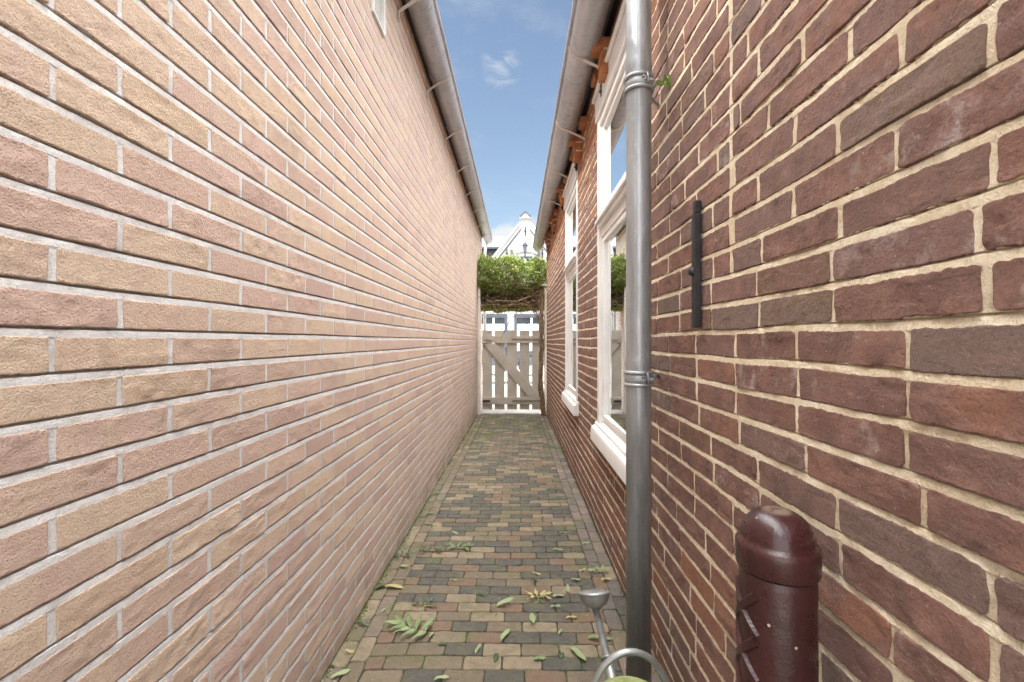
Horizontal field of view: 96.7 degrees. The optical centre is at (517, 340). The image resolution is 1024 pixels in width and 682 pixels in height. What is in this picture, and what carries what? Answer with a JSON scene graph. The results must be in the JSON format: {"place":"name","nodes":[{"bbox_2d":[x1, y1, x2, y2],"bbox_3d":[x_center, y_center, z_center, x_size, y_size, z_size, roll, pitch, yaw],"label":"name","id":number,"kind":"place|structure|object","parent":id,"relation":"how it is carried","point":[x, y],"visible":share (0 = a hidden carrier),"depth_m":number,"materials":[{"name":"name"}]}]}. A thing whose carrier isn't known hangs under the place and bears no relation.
{"place":"outdoors","nodes":[
{"label":"outdoors","id":0,"kind":"place"},
{"bbox_2d":[322,413,662,681],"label":"path","id":1,"kind":"structure","parent":0,"point":[502,450],"depth_m":2.16,"materials":[{"name":"brick"}]},
{"bbox_2d":[331,669,351,677],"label":"fallen leaf","id":2,"kind":"object","parent":1,"relation":"on","point":[343,671],"visible":1,"depth_m":1.54,"materials":[{"name":"green plant"}]},
{"bbox_2d":[358,621,369,626],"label":"fallen leaf","id":3,"kind":"object","parent":1,"relation":"on","point":[365,623],"visible":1,"depth_m":1.82,"materials":[{"name":"green plant"}]},
{"bbox_2d":[385,584,403,588],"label":"fallen leaf","id":4,"kind":"object","parent":1,"relation":"on","point":[396,585],"visible":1,"depth_m":2.10,"materials":[{"name":"yellow plant"}]},
{"bbox_2d":[394,550,414,556],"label":"fallen twig","id":5,"kind":"object","parent":1,"relation":"on","point":[405,553],"visible":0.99,"depth_m":2.41,"materials":[{"name":"green plant"}]},
{"bbox_2d":[384,614,436,639],"bbox_3d":[-0.414,1.115,1.784,0.222,0.025,0.145,0,0,28],"label":"fallen twig","id":6,"kind":"object","parent":1,"relation":"on","point":[398,620],"visible":1,"depth_m":1.78,"materials":[{"name":"green plant"}]},
{"bbox_2d":[415,597,439,606],"bbox_3d":[-0.394,1.122,1.960,0.123,0.026,0.048,0,0,5],"label":"fallen twig","id":7,"kind":"object","parent":1,"relation":"on","point":[428,601],"visible":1,"depth_m":1.95,"materials":[{"name":"green plant"}]},
{"bbox_2d":[421,544,444,550],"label":"fallen twig","id":8,"kind":"object","parent":1,"relation":"on","point":[430,547],"visible":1,"depth_m":2.48,"materials":[{"name":"green plant"}]},
{"bbox_2d":[434,675,450,679],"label":"fallen leaf","id":9,"kind":"object","parent":1,"relation":"on","point":[441,676],"visible":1,"depth_m":1.52,"materials":[{"name":"plant"}]},
{"bbox_2d":[446,541,473,549],"bbox_3d":[-0.312,1.126,2.512,0.158,0.024,0.096,0,0,15],"label":"fallen twig","id":10,"kind":"object","parent":1,"relation":"on","point":[458,545],"visible":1,"depth_m":2.50,"materials":[{"name":"green plant"}]},
{"bbox_2d":[477,285,480,414],"bbox_3d":[-0.630,0.160,7.532,0.046,2.180,0.075,0,0,0],"label":"gate post","id":11,"kind":"object","parent":1,"relation":"on","point":[478,353],"visible":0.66,"depth_m":7.50,"materials":[{"name":"paint"}]},
{"bbox_2d":[482,330,539,409],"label":"garden gate","id":12,"kind":"structure","parent":11,"relation":"attached to","point":[494,346],"depth_m":7.62,"materials":[{"name":"grey wood"}]},
{"bbox_2d":[321,422,653,681],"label":"grit","id":13,"kind":"object","parent":1,"relation":"on","point":[464,557],"visible":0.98,"depth_m":2.20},
{"bbox_2d":[320,416,656,681],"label":"moss","id":14,"kind":"object","parent":1,"relation":"on","point":[371,595],"visible":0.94,"depth_m":2.27,"materials":[{"name":"green plant"}]},
{"bbox_2d":[493,653,498,661],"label":"fallen leaf","id":15,"kind":"object","parent":1,"relation":"on","point":[495,656],"visible":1,"depth_m":1.62,"materials":[{"name":"green plant"}]},
{"bbox_2d":[496,597,512,606],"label":"fallen leaf","id":16,"kind":"object","parent":1,"relation":"on","point":[506,600],"visible":1,"depth_m":1.96,"materials":[{"name":"plant"}]},
{"bbox_2d":[500,629,509,640],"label":"fallen leaf","id":17,"kind":"object","parent":1,"relation":"on","point":[504,633],"visible":1,"depth_m":1.74,"materials":[{"name":"green plant"}]},
{"bbox_2d":[477,250,546,414],"bbox_3d":[-0.066,-0.149,7.705,1.196,2.772,1.123,0,0,0],"label":"climbing plant","id":18,"kind":"object","parent":1,"relation":"on","point":[511,291],"visible":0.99,"depth_m":7.49,"materials":[{"name":"green plant"}]},
{"bbox_2d":[529,612,535,623],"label":"fallen leaf","id":19,"kind":"object","parent":1,"relation":"on","point":[532,616],"visible":1,"depth_m":1.85,"materials":[{"name":"green plant"}]},
{"bbox_2d":[524,589,551,598],"bbox_3d":[0.093,1.121,2.017,0.127,0.021,0.078,0,0,0],"label":"fallen twig","id":20,"kind":"object","parent":1,"relation":"on","point":[541,593],"visible":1,"depth_m":2.02,"materials":[{"name":"yellow plant"}]},
{"bbox_2d":[533,655,546,659],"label":"fallen leaf","id":21,"kind":"object","parent":1,"relation":"on","point":[542,657],"visible":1,"depth_m":1.61,"materials":[{"name":"green plant"}]},
{"bbox_2d":[544,286,546,414],"bbox_3d":[0.473,0.160,7.532,0.047,2.180,0.075,0,0,0],"label":"gate post","id":22,"kind":"object","parent":1,"relation":"on","point":[545,345],"visible":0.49,"depth_m":7.50,"materials":[{"name":"paint"}]},
{"bbox_2d":[558,650,563,658],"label":"fallen leaf","id":23,"kind":"object","parent":1,"relation":"on","point":[560,654],"visible":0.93,"depth_m":1.63,"materials":[{"name":"green plant"}]},
{"bbox_2d":[570,646,586,661],"bbox_3d":[0.219,1.120,1.630,0.025,0.013,0.097,0,0,-28],"label":"fallen leaf","id":24,"kind":"object","parent":1,"relation":"on","point":[579,653],"visible":1,"depth_m":1.63,"materials":[{"name":"green plant"}]},
{"bbox_2d":[587,634,598,638],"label":"fallen leaf","id":25,"kind":"object","parent":1,"relation":"on","point":[593,636],"visible":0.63,"depth_m":1.73,"materials":[{"name":"green plant"}]},
{"bbox_2d":[584,565,609,572],"bbox_3d":[0.392,1.124,2.252,0.127,0.022,0.061,0,0,0],"label":"fallen twig","id":26,"kind":"object","parent":1,"relation":"on","point":[598,568],"visible":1,"depth_m":2.24,"materials":[{"name":"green plant"}]},
{"bbox_2d":[578,589,669,681],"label":"watering can","id":27,"kind":"object","parent":1,"relation":"on","point":[595,600],"visible":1,"depth_m":1.20,"materials":[{"name":"metal"}]},
{"bbox_2d":[735,506,822,681],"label":"bollard","id":28,"kind":"object","parent":1,"relation":"on","point":[779,554],"visible":1,"depth_m":0.66,"materials":[{"name":"metal"}]},
{"bbox_2d":[437,0,572,237],"label":"sky","id":29,"kind":"structure","parent":0,"point":[506,56],"materials":[{"name":"blue"}]},
{"bbox_2d":[480,384,543,412],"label":"street","id":30,"kind":"structure","parent":0,"point":[505,410],"depth_m":8.15,"materials":[{"name":"white"}]},
{"bbox_2d":[482,237,505,259],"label":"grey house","id":31,"kind":"structure","parent":30,"relation":"on","point":[494,245],"depth_m":27.21,"materials":[{"name":"white paint"}]},
{"bbox_2d":[482,211,546,365],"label":"gabled house","id":32,"kind":"structure","parent":30,"relation":"on","point":[519,240],"depth_m":21.97,"materials":[{"name":"paint"}]},
{"bbox_2d":[482,314,506,352],"bbox_3d":[-1.153,-0.351,21.966,1.360,1.925,0.052,0,0,0],"label":"window","id":33,"kind":"structure","parent":32,"relation":"in","point":[490,323],"depth_m":21.97,"materials":[{"name":"blue paint"}]},
{"bbox_2d":[516,256,535,276],"bbox_3d":[0.390,-3.567,21.966,1.115,1.024,0.052,0,0,0],"label":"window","id":34,"kind":"structure","parent":32,"relation":"in","point":[526,259],"depth_m":21.94,"materials":[{"name":"white paint"}]},
{"bbox_2d":[514,314,542,352],"bbox_3d":[0.558,-0.351,21.966,1.390,1.925,0.052,0,0,0],"label":"window","id":35,"kind":"structure","parent":32,"relation":"in","point":[518,326],"depth_m":21.97,"materials":[{"name":"blue paint"}]},
{"bbox_2d":[492,366,543,383],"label":"pavement","id":36,"kind":"structure","parent":0,"point":[493,376],"depth_m":15.57,"materials":[{"name":"white"}]},
{"bbox_2d":[492,344,531,375],"bbox_3d":[-0.153,0.644,15.500,1.827,1.082,0.582,0,0,0],"label":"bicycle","id":37,"kind":"object","parent":36,"relation":"on","point":[517,359],"visible":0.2,"depth_m":15.49,"materials":[{"name":"metal"}]},
{"label":"yard","id":38,"kind":"structure","parent":0,"visible":0},
{"bbox_2d":[0,0,492,681],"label":"brick house","id":39,"kind":"structure","parent":38,"relation":"on","point":[240,244],"depth_m":1.01,"materials":[{"name":"brown brick"}]},
{"bbox_2d":[533,0,1023,681],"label":"brick house","id":40,"kind":"structure","parent":38,"relation":"on","point":[783,240],"depth_m":0.77,"materials":[{"name":"brick"}]},
{"bbox_2d":[561,162,578,415],"bbox_3d":[0.506,-0.424,4.060,0.129,2.032,0.970,0,0,0],"label":"window","id":41,"kind":"structure","parent":40,"relation":"in","point":[569,396],"depth_m":4.13,"materials":[{"name":"white paint"}]},
{"bbox_2d":[590,0,625,484],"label":"window","id":42,"kind":"structure","parent":40,"relation":"in","point":[608,433],"depth_m":2.37,"materials":[{"name":"white paint"}]},
{"bbox_2d":[655,73,670,88],"bbox_3d":[0.451,-0.819,1.438,0.061,0.042,0.051,0,0,-36],"label":"weed","id":43,"kind":"object","parent":40,"relation":"attached to","point":[668,81],"visible":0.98,"depth_m":1.43,"materials":[{"name":"green plant"}]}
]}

